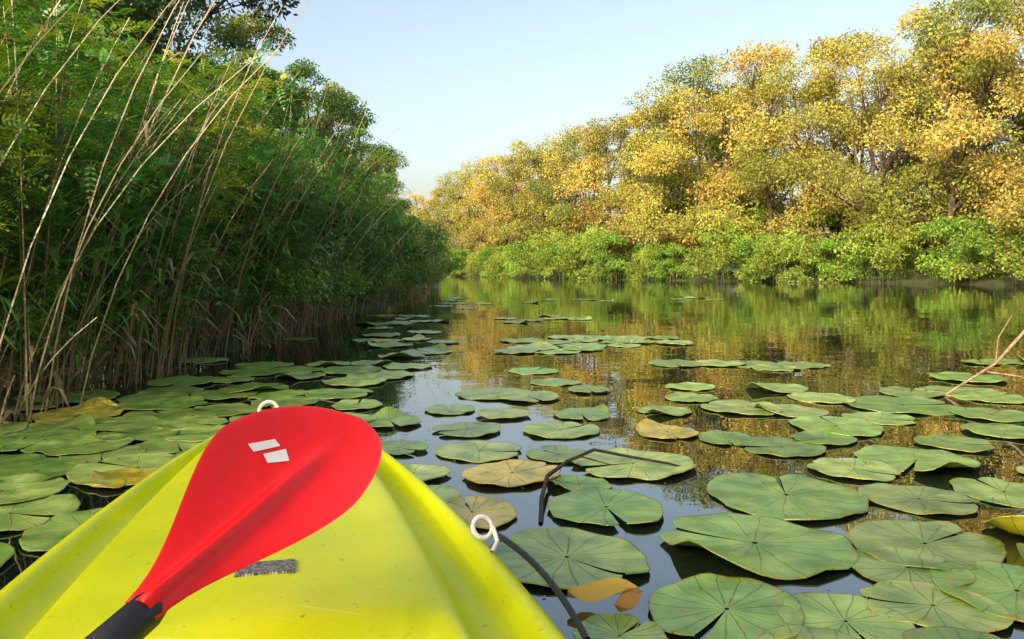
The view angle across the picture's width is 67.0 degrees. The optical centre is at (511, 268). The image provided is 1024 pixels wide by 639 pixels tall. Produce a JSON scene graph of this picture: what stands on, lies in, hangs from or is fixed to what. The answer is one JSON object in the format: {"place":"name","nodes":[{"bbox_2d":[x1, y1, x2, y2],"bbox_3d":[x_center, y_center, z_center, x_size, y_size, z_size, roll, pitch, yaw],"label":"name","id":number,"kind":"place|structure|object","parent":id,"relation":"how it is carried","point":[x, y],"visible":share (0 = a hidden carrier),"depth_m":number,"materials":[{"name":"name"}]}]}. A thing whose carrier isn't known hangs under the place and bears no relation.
{"place":"outdoors","nodes":[
{"label":"outdoors","id":0,"kind":"place"},
{"bbox_2d":[0,276,1023,638],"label":"river water","id":1,"kind":"structure","parent":0,"point":[860,338],"depth_m":5.67,"materials":[{"name":"green liquid"}]},
{"bbox_2d":[0,400,590,638],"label":"kayak","id":2,"kind":"object","parent":1,"relation":"on","point":[397,550],"visible":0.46,"depth_m":1.26,"materials":[{"name":"yellow plastic"}]},
{"bbox_2d":[84,406,381,638],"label":"kayak paddle","id":3,"kind":"object","parent":2,"relation":"on","point":[262,484],"visible":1,"depth_m":0.98,"materials":[{"name":"red plastic"}]},
{"bbox_2d":[0,295,1023,638],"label":"lily pads","id":4,"kind":"object","parent":1,"relation":"on","point":[968,585],"visible":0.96,"depth_m":2.81,"materials":[{"name":"green plant"}]},
{"bbox_2d":[567,577,641,611],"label":"fallen leaves","id":5,"kind":"object","parent":1,"relation":"on","point":[627,599],"visible":1,"depth_m":1.83,"materials":[{"name":"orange plant"}]},
{"bbox_2d":[538,448,679,523],"bbox_3d":[0.268,0.766,2.870,0.344,0.081,0.919,0,0,42],"label":"floating stick","id":6,"kind":"object","parent":1,"relation":"on","point":[544,487],"visible":0.95,"depth_m":3.00,"materials":[{"name":"brown wood"}]},
{"bbox_2d":[942,316,1023,395],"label":"dead branch","id":7,"kind":"object","parent":1,"relation":"in","point":[1011,345],"visible":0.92,"depth_m":4.87,"materials":[{"name":"brown wood"}]},
{"bbox_2d":[1,269,1023,407],"bbox_3d":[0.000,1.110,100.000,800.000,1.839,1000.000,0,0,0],"label":"ground","id":8,"kind":"structure","parent":0,"point":[909,278],"depth_m":15.18,"materials":[{"name":"soil"}]},
{"bbox_2d":[0,223,74,381],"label":"sallow bush","id":9,"kind":"object","parent":8,"relation":"on","point":[12,327],"visible":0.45,"depth_m":4.40,"materials":[{"name":"green plant"}]},
{"bbox_2d":[0,0,97,220],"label":"indigo bush","id":10,"kind":"object","parent":8,"relation":"on","point":[35,31],"visible":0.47,"depth_m":4.80,"materials":[{"name":"green plant"}]},
{"bbox_2d":[0,0,117,186],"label":"indigo bush","id":11,"kind":"object","parent":8,"relation":"on","point":[44,20],"visible":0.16,"depth_m":6.54,"materials":[{"name":"green plant"}]},
{"bbox_2d":[0,12,140,302],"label":"indigo bush","id":12,"kind":"object","parent":8,"relation":"on","point":[27,96],"visible":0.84,"depth_m":4.34,"materials":[{"name":"green plant"}]},
{"bbox_2d":[0,0,151,333],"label":"indigo bush","id":13,"kind":"object","parent":8,"relation":"on","point":[53,38],"visible":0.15,"depth_m":5.99,"materials":[{"name":"green plant"}]},
{"bbox_2d":[0,0,195,396],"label":"indigo bush","id":14,"kind":"object","parent":8,"relation":"on","point":[75,203],"visible":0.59,"depth_m":4.71,"materials":[{"name":"green plant"}]},
{"bbox_2d":[1,0,204,265],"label":"alder tree","id":15,"kind":"object","parent":8,"relation":"on","point":[138,12],"visible":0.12,"depth_m":9.96,"materials":[{"name":"green plant"}]},
{"bbox_2d":[0,178,224,411],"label":"reed bed","id":16,"kind":"object","parent":8,"relation":"on","point":[112,327],"visible":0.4,"depth_m":5.20,"materials":[{"name":"green plant"}]},
{"bbox_2d":[0,0,248,314],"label":"indigo bush","id":17,"kind":"object","parent":8,"relation":"on","point":[94,31],"visible":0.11,"depth_m":6.85,"materials":[{"name":"green plant"}]},
{"bbox_2d":[0,57,267,372],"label":"indigo bush","id":18,"kind":"object","parent":8,"relation":"on","point":[169,226],"visible":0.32,"depth_m":5.89,"materials":[{"name":"green plant"}]},
{"bbox_2d":[41,0,228,275],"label":"alder tree","id":19,"kind":"object","parent":8,"relation":"on","point":[198,60],"visible":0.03,"depth_m":16.97,"materials":[{"name":"green plant"}]},
{"bbox_2d":[0,0,288,166],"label":"alder tree","id":20,"kind":"object","parent":8,"relation":"on","point":[189,7],"visible":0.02,"depth_m":12.47,"materials":[{"name":"green plant"}]},
{"bbox_2d":[60,170,238,347],"bbox_3d":[-3.109,0.089,6.562,1.512,1.870,1.796,0,0,-21],"label":"sallow bush","id":21,"kind":"object","parent":8,"relation":"on","point":[198,262],"visible":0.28,"depth_m":6.35,"materials":[{"name":"green plant"}]},
{"bbox_2d":[19,47,294,357],"bbox_3d":[-3.286,-0.615,6.937,2.708,3.156,2.833,0,0,-3],"label":"indigo bush","id":22,"kind":"object","parent":8,"relation":"on","point":[215,128],"visible":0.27,"depth_m":6.62,"materials":[{"name":"green plant"}]},
{"bbox_2d":[6,0,329,287],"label":"indigo bush","id":23,"kind":"object","parent":8,"relation":"on","point":[268,45],"visible":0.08,"depth_m":8.72,"materials":[{"name":"green plant"}]},
{"bbox_2d":[5,0,350,246],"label":"alder tree","id":24,"kind":"object","parent":8,"relation":"on","point":[214,10],"visible":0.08,"depth_m":11.31,"materials":[{"name":"green plant"}]},
{"bbox_2d":[0,221,355,423],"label":"dry reed bed","id":25,"kind":"object","parent":8,"relation":"on","point":[57,379],"visible":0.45,"depth_m":5.46,"materials":[{"name":"brown plant"}]},
{"bbox_2d":[48,20,315,293],"bbox_3d":[-4.399,-0.940,10.028,3.353,3.908,3.507,0,0,-1],"label":"indigo bush","id":26,"kind":"object","parent":8,"relation":"on","point":[146,26],"visible":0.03,"depth_m":9.89,"materials":[{"name":"green plant"}]},
{"bbox_2d":[0,0,403,423],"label":"dry reed bed","id":27,"kind":"object","parent":8,"relation":"on","point":[96,262],"visible":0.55,"depth_m":5.00,"materials":[{"name":"beige plant"}]},
{"bbox_2d":[78,81,336,340],"bbox_3d":[-3.014,-0.417,7.764,2.716,2.679,1.814,0,0,-35],"label":"indigo bush","id":28,"kind":"object","parent":8,"relation":"on","point":[252,156],"visible":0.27,"depth_m":7.81,"materials":[{"name":"green plant"}]},
{"bbox_2d":[158,146,340,334],"bbox_3d":[-3.141,-0.192,8.595,2.204,2.208,2.135,0,0,-36],"label":"indigo bush","id":29,"kind":"object","parent":8,"relation":"on","point":[291,234],"visible":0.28,"depth_m":8.63,"materials":[{"name":"green plant"}]},
{"bbox_2d":[181,203,334,332],"bbox_3d":[-3.021,0.154,8.229,2.141,1.768,1.417,0,0,15],"label":"sallow bush","id":30,"kind":"object","parent":8,"relation":"on","point":[298,278],"visible":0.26,"depth_m":8.17,"materials":[{"name":"green plant"}]},
{"bbox_2d":[189,108,350,319],"bbox_3d":[-3.114,-0.555,9.808,2.027,2.994,3.035,0,0,-37],"label":"indigo bush","id":31,"kind":"object","parent":8,"relation":"on","point":[295,154],"visible":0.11,"depth_m":9.41,"materials":[{"name":"green plant"}]},
{"bbox_2d":[176,6,366,217],"bbox_3d":[-4.825,-2.098,14.783,4.012,5.656,3.887,0,0,-13],"label":"alder tree","id":32,"kind":"object","parent":8,"relation":"on","point":[235,32],"visible":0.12,"depth_m":14.21,"materials":[{"name":"green plant"}]},
{"bbox_2d":[212,167,352,328],"bbox_3d":[-3.072,-0.084,9.471,2.245,2.338,1.890,0,0,-34],"label":"sallow bush","id":33,"kind":"object","parent":8,"relation":"on","point":[334,284],"visible":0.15,"depth_m":9.60,"materials":[{"name":"green plant"}]},
{"bbox_2d":[236,67,330,174],"bbox_3d":[-8.578,-3.325,28.747,5.758,8.380,5.944,0,0,-14],"label":"alder tree","id":34,"kind":"object","parent":8,"relation":"on","point":[273,133],"visible":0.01,"depth_m":28.58,"materials":[{"name":"green plant"}]},
{"bbox_2d":[135,119,469,353],"bbox_3d":[-3.034,-0.449,24.540,2.866,2.800,35.706,0,0,-2],"label":"reed bed","id":35,"kind":"object","parent":8,"relation":"on","point":[246,281],"visible":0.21,"depth_m":8.22,"materials":[{"name":"green plant"}]},
{"bbox_2d":[249,151,377,303],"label":"indigo bush","id":36,"kind":"object","parent":8,"relation":"on","point":[337,178],"visible":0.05,"depth_m":12.29,"materials":[{"name":"green plant"}]},
{"bbox_2d":[262,160,375,323],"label":"indigo bush","id":37,"kind":"object","parent":8,"relation":"on","point":[346,208],"visible":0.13,"depth_m":11.14,"materials":[{"name":"green plant"}]},
{"bbox_2d":[255,145,383,273],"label":"indigo bush","id":38,"kind":"object","parent":8,"relation":"on","point":[350,178],"visible":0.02,"depth_m":13.79,"materials":[{"name":"green plant"}]},
{"bbox_2d":[262,57,379,214],"bbox_3d":[-4.943,-2.029,18.058,3.832,5.526,3.921,0,0,3],"label":"alder tree","id":39,"kind":"object","parent":8,"relation":"on","point":[345,110],"visible":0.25,"depth_m":17.91,"materials":[{"name":"green plant"}]},
{"bbox_2d":[298,222,372,320],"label":"sallow bush","id":40,"kind":"object","parent":8,"relation":"on","point":[346,270],"visible":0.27,"depth_m":11.47,"materials":[{"name":"green plant"}]},
{"bbox_2d":[303,143,370,271],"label":"indigo bush","id":41,"kind":"object","parent":8,"relation":"on","point":[339,162],"visible":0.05,"depth_m":15.02,"materials":[{"name":"green plant"}]},
{"bbox_2d":[301,80,403,247],"bbox_3d":[-5.306,-2.287,21.816,4.309,6.075,4.175,0,0,14],"label":"alder tree","id":42,"kind":"object","parent":8,"relation":"on","point":[389,166],"visible":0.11,"depth_m":22.03,"materials":[{"name":"green plant"}]},
{"bbox_2d":[308,162,412,290],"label":"indigo bush","id":43,"kind":"object","parent":8,"relation":"on","point":[371,195],"visible":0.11,"depth_m":16.99,"materials":[{"name":"green plant"}]},
{"bbox_2d":[317,127,411,222],"bbox_3d":[-5.238,-2.029,26.052,3.832,5.526,3.921,0,0,9],"label":"alder tree","id":44,"kind":"object","parent":8,"relation":"on","point":[362,132],"visible":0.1,"depth_m":25.87,"materials":[{"name":"green plant"}]},
{"bbox_2d":[332,189,397,315],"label":"sallow bush","id":45,"kind":"object","parent":8,"relation":"on","point":[375,235],"visible":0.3,"depth_m":13.07,"materials":[{"name":"green plant"}]},
{"bbox_2d":[335,184,407,303],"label":"indigo bush","id":46,"kind":"object","parent":8,"relation":"on","point":[378,217],"visible":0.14,"depth_m":14.90,"materials":[{"name":"green plant"}]},
{"bbox_2d":[330,142,412,211],"bbox_3d":[-5.970,-2.213,30.948,4.116,5.936,4.212,0,0,12],"label":"alder tree","id":47,"kind":"object","parent":8,"relation":"on","point":[379,172],"visible":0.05,"depth_m":31.28,"materials":[{"name":"green plant"}]},
{"bbox_2d":[346,228,406,302],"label":"sallow bush","id":48,"kind":"object","parent":8,"relation":"on","point":[392,277],"visible":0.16,"depth_m":15.63,"materials":[{"name":"green plant"}]},
{"bbox_2d":[359,155,419,223],"bbox_3d":[-6.188,-2.381,36.698,4.319,6.285,4.458,0,0,10],"label":"alder tree","id":49,"kind":"object","parent":8,"relation":"on","point":[365,160],"visible":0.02,"depth_m":36.75,"materials":[{"name":"green plant"}]},
{"bbox_2d":[366,174,415,250],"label":"indigo bush","id":50,"kind":"object","parent":8,"relation":"on","point":[386,198],"visible":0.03,"depth_m":20.26,"materials":[{"name":"green plant"}]},
{"bbox_2d":[378,225,415,297],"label":"indigo bush","id":51,"kind":"object","parent":8,"relation":"on","point":[388,243],"visible":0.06,"depth_m":18.83,"materials":[{"name":"green plant"}]},
{"bbox_2d":[361,204,442,301],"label":"sallow bush","id":52,"kind":"object","parent":8,"relation":"on","point":[414,252],"visible":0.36,"depth_m":18.00,"materials":[{"name":"green plant"}]},
{"bbox_2d":[389,232,444,297],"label":"sallow bush","id":53,"kind":"object","parent":8,"relation":"on","point":[426,267],"visible":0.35,"depth_m":20.61,"materials":[{"name":"green plant"}]},
{"bbox_2d":[397,215,446,292],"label":"sallow bush","id":54,"kind":"object","parent":8,"relation":"on","point":[430,233],"visible":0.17,"depth_m":23.80,"materials":[{"name":"green plant"}]},
{"bbox_2d":[405,192,448,225],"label":"willow tree","id":55,"kind":"object","parent":8,"relation":"on","point":[418,198],"visible":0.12,"depth_m":97.71,"materials":[{"name":"yellow plant"}]},
{"bbox_2d":[416,222,456,284],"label":"sallow bush","id":56,"kind":"object","parent":8,"relation":"on","point":[443,239],"visible":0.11,"depth_m":31.17,"materials":[{"name":"green plant"}]},
{"bbox_2d":[414,239,466,289],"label":"sallow bush","id":57,"kind":"object","parent":8,"relation":"on","point":[455,265],"visible":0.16,"depth_m":27.26,"materials":[{"name":"green plant"}]},
{"bbox_2d":[416,184,478,260],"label":"willow tree","id":58,"kind":"object","parent":8,"relation":"on","point":[437,192],"visible":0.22,"depth_m":91.42,"materials":[{"name":"yellow plant"}]},
{"bbox_2d":[445,249,472,275],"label":"willow bush","id":59,"kind":"object","parent":8,"relation":"on","point":[465,253],"visible":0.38,"depth_m":76.89,"materials":[{"name":"green plant"}]},
{"bbox_2d":[427,168,505,259],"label":"willow tree","id":60,"kind":"object","parent":8,"relation":"on","point":[457,186],"visible":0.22,"depth_m":85.63,"materials":[{"name":"yellow plant"}]},
{"bbox_2d":[430,156,517,270],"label":"willow tree","id":61,"kind":"object","parent":8,"relation":"on","point":[464,222],"visible":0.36,"depth_m":81.91,"materials":[{"name":"yellow plant"}]},
{"bbox_2d":[457,248,490,276],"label":"willow bush","id":62,"kind":"object","parent":8,"relation":"on","point":[475,264],"visible":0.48,"depth_m":73.27,"materials":[{"name":"green plant"}]},
{"bbox_2d":[476,245,512,276],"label":"willow bush","id":63,"kind":"object","parent":8,"relation":"on","point":[486,255],"visible":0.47,"depth_m":69.64,"materials":[{"name":"green plant"}]},
{"bbox_2d":[457,153,542,271],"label":"willow tree","id":64,"kind":"object","parent":8,"relation":"on","point":[480,197],"visible":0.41,"depth_m":74.47,"materials":[{"name":"yellow plant"}]},
{"bbox_2d":[479,250,521,277],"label":"willow bush","id":65,"kind":"object","parent":8,"relation":"on","point":[503,257],"visible":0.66,"depth_m":67.56,"materials":[{"name":"green plant"}]},
{"bbox_2d":[477,149,565,259],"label":"willow tree","id":66,"kind":"object","parent":8,"relation":"on","point":[504,163],"visible":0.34,"depth_m":73.00,"materials":[{"name":"yellow plant"}]},
{"bbox_2d":[503,241,552,277],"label":"willow bush","id":67,"kind":"object","parent":8,"relation":"on","point":[515,250],"visible":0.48,"depth_m":64.50,"materials":[{"name":"green plant"}]},
{"bbox_2d":[487,138,579,272],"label":"willow tree","id":68,"kind":"object","parent":8,"relation":"on","point":[532,154],"visible":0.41,"depth_m":69.44,"materials":[{"name":"yellow plant"}]},
{"bbox_2d":[513,226,579,278],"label":"willow bush","id":69,"kind":"object","parent":8,"relation":"on","point":[540,245],"visible":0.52,"depth_m":61.78,"materials":[{"name":"green plant"}]},
{"bbox_2d":[507,150,592,263],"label":"willow tree","id":70,"kind":"object","parent":8,"relation":"on","point":[572,200],"visible":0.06,"depth_m":79.84,"materials":[{"name":"yellow plant"}]},
{"bbox_2d":[534,242,584,278],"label":"willow bush","id":71,"kind":"object","parent":8,"relation":"on","point":[549,250],"visible":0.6,"depth_m":59.45,"materials":[{"name":"green plant"}]},
{"bbox_2d":[514,124,629,263],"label":"willow tree","id":72,"kind":"object","parent":8,"relation":"on","point":[561,178],"visible":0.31,"depth_m":67.03,"materials":[{"name":"yellow plant"}]},
{"bbox_2d":[526,123,636,267],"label":"willow tree","id":73,"kind":"object","parent":8,"relation":"on","point":[560,212],"visible":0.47,"depth_m":62.94,"materials":[{"name":"yellow plant"}]},
{"bbox_2d":[542,222,628,279],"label":"willow bush","id":74,"kind":"object","parent":8,"relation":"on","point":[568,259],"visible":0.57,"depth_m":57.09,"materials":[{"name":"green plant"}]},
{"bbox_2d":[551,111,673,272],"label":"willow tree","id":75,"kind":"object","parent":8,"relation":"on","point":[589,165],"visible":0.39,"depth_m":60.19,"materials":[{"name":"yellow plant"}]},
{"bbox_2d":[583,229,653,279],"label":"willow bush","id":76,"kind":"object","parent":8,"relation":"on","point":[607,239],"visible":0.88,"depth_m":54.00,"materials":[{"name":"green plant"}]},
{"bbox_2d":[569,76,721,270],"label":"willow tree","id":77,"kind":"object","parent":8,"relation":"on","point":[656,111],"visible":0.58,"depth_m":55.19,"materials":[{"name":"yellow plant"}]},
{"bbox_2d":[626,241,673,280],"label":"willow bush","id":78,"kind":"object","parent":8,"relation":"on","point":[645,253],"visible":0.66,"depth_m":51.76,"materials":[{"name":"green plant"}]},
{"bbox_2d":[615,102,705,253],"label":"willow tree","id":79,"kind":"object","parent":8,"relation":"on","point":[642,131],"visible":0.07,"depth_m":61.41,"materials":[{"name":"yellow plant"}]},
{"bbox_2d":[646,243,701,279],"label":"willow bush","id":80,"kind":"object","parent":8,"relation":"on","point":[672,250],"visible":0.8,"depth_m":50.45,"materials":[{"name":"green plant"}]},
{"bbox_2d":[617,88,770,272],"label":"willow tree","id":81,"kind":"object","parent":8,"relation":"on","point":[652,161],"visible":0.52,"depth_m":52.21,"materials":[{"name":"yellow plant"}]},
{"bbox_2d":[617,51,787,271],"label":"willow tree","id":82,"kind":"object","parent":8,"relation":"on","point":[698,73],"visible":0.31,"depth_m":56.96,"materials":[{"name":"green plant"}]},
{"bbox_2d":[671,214,776,281],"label":"willow bush","id":83,"kind":"object","parent":8,"relation":"on","point":[709,239],"visible":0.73,"depth_m":47.79,"materials":[{"name":"green plant"}]},
{"bbox_2d":[449,249,1022,285],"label":"reed bed","id":84,"kind":"object","parent":8,"relation":"on","point":[755,274],"visible":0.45,"depth_m":45.07,"materials":[{"name":"green plant"}]},
{"bbox_2d":[676,72,797,238],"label":"willow tree","id":85,"kind":"object","parent":8,"relation":"on","point":[778,195],"visible":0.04,"depth_m":61.04,"materials":[{"name":"yellow plant"}]},
{"bbox_2d":[651,39,848,270],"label":"willow tree","id":86,"kind":"object","parent":8,"relation":"on","point":[751,58],"visible":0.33,"depth_m":52.11,"materials":[{"name":"yellow plant"}]},
{"bbox_2d":[722,236,786,281],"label":"willow bush","id":87,"kind":"object","parent":8,"relation":"on","point":[742,254],"visible":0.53,"depth_m":46.33,"materials":[{"name":"green plant"}]},
{"bbox_2d":[699,191,820,273],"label":"willow bush","id":88,"kind":"object","parent":8,"relation":"on","point":[763,214],"visible":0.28,"depth_m":50.69,"materials":[{"name":"green plant"}]},
{"bbox_2d":[673,54,857,273],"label":"willow tree","id":89,"kind":"object","parent":8,"relation":"on","point":[752,177],"visible":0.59,"depth_m":47.57,"materials":[{"name":"yellow plant"}]},
{"bbox_2d":[733,224,828,282],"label":"willow bush","id":90,"kind":"object","parent":8,"relation":"on","point":[785,247],"visible":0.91,"depth_m":44.72,"materials":[{"name":"green plant"}]},
{"bbox_2d":[786,206,893,272],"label":"willow bush","id":91,"kind":"object","parent":8,"relation":"on","point":[829,220],"visible":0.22,"depth_m":48.07,"materials":[{"name":"green plant"}]},
{"bbox_2d":[805,237,878,281],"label":"willow bush","id":92,"kind":"object","parent":8,"relation":"on","point":[827,244],"visible":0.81,"depth_m":43.16,"materials":[{"name":"green plant"}]},
{"bbox_2d":[751,27,944,269],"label":"willow tree","id":93,"kind":"object","parent":8,"relation":"on","point":[846,140],"visible":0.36,"depth_m":47.63,"materials":[{"name":"yellow plant"}]},
{"bbox_2d":[744,28,990,276],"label":"willow tree","id":94,"kind":"object","parent":8,"relation":"on","point":[890,72],"visible":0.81,"depth_m":42.81,"materials":[{"name":"yellow plant"}]},
{"bbox_2d":[818,209,951,282],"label":"willow bush","id":95,"kind":"object","parent":8,"relation":"on","point":[895,250],"visible":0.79,"depth_m":41.50,"materials":[{"name":"green plant"}]},
{"bbox_2d":[829,196,949,272],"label":"willow bush","id":96,"kind":"object","parent":8,"relation":"on","point":[920,250],"visible":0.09,"depth_m":46.44,"materials":[{"name":"green plant"}]},
{"bbox_2d":[849,0,1023,265],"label":"willow tree","id":97,"kind":"object","parent":8,"relation":"on","point":[980,67],"visible":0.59,"depth_m":41.80,"materials":[{"name":"yellow plant"}]},
{"bbox_2d":[859,1,1023,271],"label":"willow tree","id":98,"kind":"object","parent":8,"relation":"on","point":[905,19],"visible":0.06,"depth_m":49.11,"materials":[{"name":"yellow plant"}]},
{"bbox_2d":[895,194,1022,273],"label":"willow bush","id":99,"kind":"object","parent":8,"relation":"on","point":[912,264],"visible":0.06,"depth_m":44.32,"materials":[{"name":"green plant"}]},
{"bbox_2d":[895,0,1023,244],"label":"willow tree","id":100,"kind":"object","parent":8,"relation":"on","point":[961,85],"visible":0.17,"depth_m":42.95,"materials":[{"name":"yellow plant"}]},
{"bbox_2d":[913,21,1023,260],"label":"willow tree","id":101,"kind":"object","parent":8,"relation":"on","point":[1008,49],"visible":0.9,"depth_m":37.92,"materials":[{"name":"yellow plant"}]},
{"bbox_2d":[915,215,1021,281],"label":"willow bush","id":102,"kind":"object","parent":8,"relation":"on","point":[970,244],"visible":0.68,"depth_m":39.03,"materials":[{"name":"green plant"}]},
{"bbox_2d":[948,192,1023,280],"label":"willow bush","id":103,"kind":"object","parent":8,"relation":"on","point":[1018,256],"visible":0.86,"depth_m":36.20,"materials":[{"name":"green plant"}]},
{"bbox_2d":[955,194,1023,272],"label":"willow bush","id":104,"kind":"object","parent":8,"relation":"on","point":[985,228],"visible":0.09,"depth_m":42.10,"materials":[{"name":"green plant"}]},
{"bbox_2d":[62,0,1023,268],"label":"sky","id":105,"kind":"structure","parent":0,"point":[465,80],"materials":[{"name":"blue"}]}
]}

